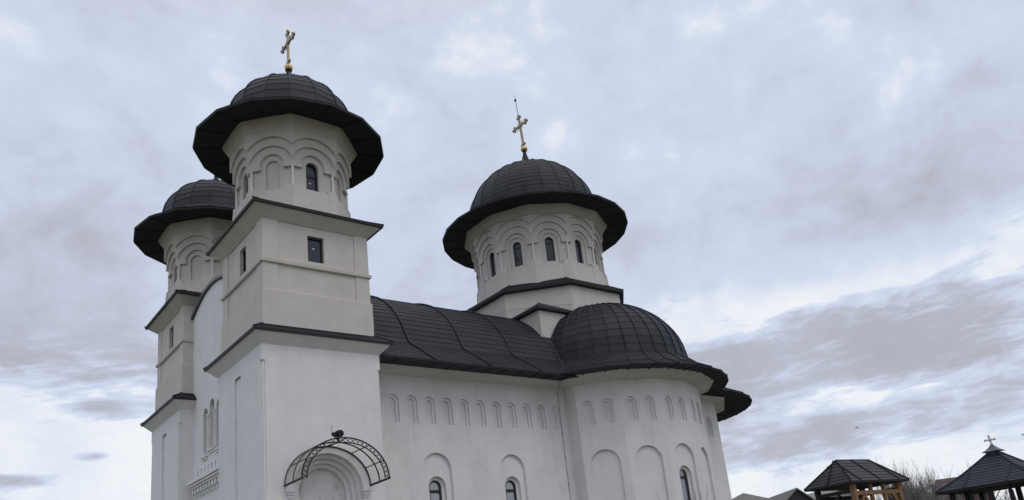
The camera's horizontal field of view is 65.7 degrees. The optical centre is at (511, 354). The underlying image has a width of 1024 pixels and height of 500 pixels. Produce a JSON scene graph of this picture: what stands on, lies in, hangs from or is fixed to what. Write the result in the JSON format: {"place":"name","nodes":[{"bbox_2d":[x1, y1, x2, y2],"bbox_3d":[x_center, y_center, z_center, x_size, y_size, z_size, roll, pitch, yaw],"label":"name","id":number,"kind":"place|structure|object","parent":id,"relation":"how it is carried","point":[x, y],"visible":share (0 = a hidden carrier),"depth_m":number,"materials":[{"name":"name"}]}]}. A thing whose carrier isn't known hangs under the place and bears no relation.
{"place":"outdoors","nodes":[
{"label":"outdoors","id":0,"kind":"place"},
{"bbox_2d":[0,0,1023,499],"label":"sky","id":1,"kind":"structure","parent":0,"point":[822,201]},
{"bbox_2d":[996,491,1009,499],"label":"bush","id":2,"kind":"object","parent":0,"point":[1003,495],"visible":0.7,"depth_m":49.90,"materials":[{"name":"grey plant"}]},
{"bbox_3d":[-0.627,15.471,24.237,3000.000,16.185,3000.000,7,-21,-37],"label":"ground","id":3,"kind":"structure","parent":0,"visible":0},
{"bbox_2d":[133,29,751,499],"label":"church","id":4,"kind":"structure","parent":3,"relation":"on","point":[549,365],"depth_m":37.43,"materials":[{"name":"white paint"}]},
{"bbox_2d":[284,437,390,486],"bbox_3d":[-6.525,4.019,29.660,3.589,1.605,1.504,7,-21,-37],"label":"entrance canopy","id":5,"kind":"object","parent":4,"relation":"attached to","point":[316,453],"visible":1,"depth_m":29.61,"materials":[{"name":"black metal"}]},
{"bbox_2d":[331,424,343,440],"bbox_3d":[-6.504,2.903,29.463,0.326,0.621,0.432,-19,-21,36],"label":"floodlight","id":6,"kind":"object","parent":5,"relation":"attached to","point":[338,433],"visible":0.96,"depth_m":29.40,"materials":[{"name":"black metal"}]},
{"bbox_2d":[732,493,766,499],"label":"house","id":7,"kind":"structure","parent":3,"relation":"on","point":[743,496],"depth_m":73.74,"materials":[{"name":"grey"}]},
{"bbox_2d":[767,488,815,499],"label":"roof","id":8,"kind":"structure","parent":3,"relation":"on","point":[795,494],"depth_m":55.91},
{"bbox_2d":[808,490,858,498],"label":"house","id":9,"kind":"structure","parent":3,"relation":"on","point":[812,495],"depth_m":59.81,"materials":[{"name":"white"}]},
{"bbox_2d":[804,459,908,499],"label":"timber shelter","id":10,"kind":"object","parent":3,"relation":"on","point":[851,476],"visible":1,"depth_m":30.38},
{"bbox_2d":[869,458,936,499],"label":"bush","id":11,"kind":"object","parent":3,"relation":"on","point":[890,497],"visible":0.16,"depth_m":46.23,"materials":[{"name":"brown plant"}]},
{"bbox_2d":[894,459,945,499],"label":"bush","id":12,"kind":"object","parent":3,"relation":"on","point":[912,493],"visible":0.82,"depth_m":43.47,"materials":[{"name":"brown plant"}]},
{"bbox_2d":[919,482,963,499],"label":"bush","id":13,"kind":"object","parent":3,"relation":"on","point":[960,498],"visible":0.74,"depth_m":39.84,"materials":[{"name":"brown plant"}]},
{"bbox_2d":[934,477,988,499],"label":"house","id":14,"kind":"structure","parent":3,"relation":"on","point":[941,484],"depth_m":86.39,"materials":[{"name":"grey brick"}]},
{"bbox_2d":[958,463,1000,499],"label":"bare tree","id":15,"kind":"object","parent":3,"relation":"on","point":[978,498],"visible":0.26,"depth_m":46.79,"materials":[{"name":"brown plant"}]},
{"bbox_2d":[935,435,1023,499],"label":"gazebo","id":16,"kind":"object","parent":3,"relation":"on","point":[991,470],"visible":1,"depth_m":30.87,"materials":[{"name":"grey metal"}]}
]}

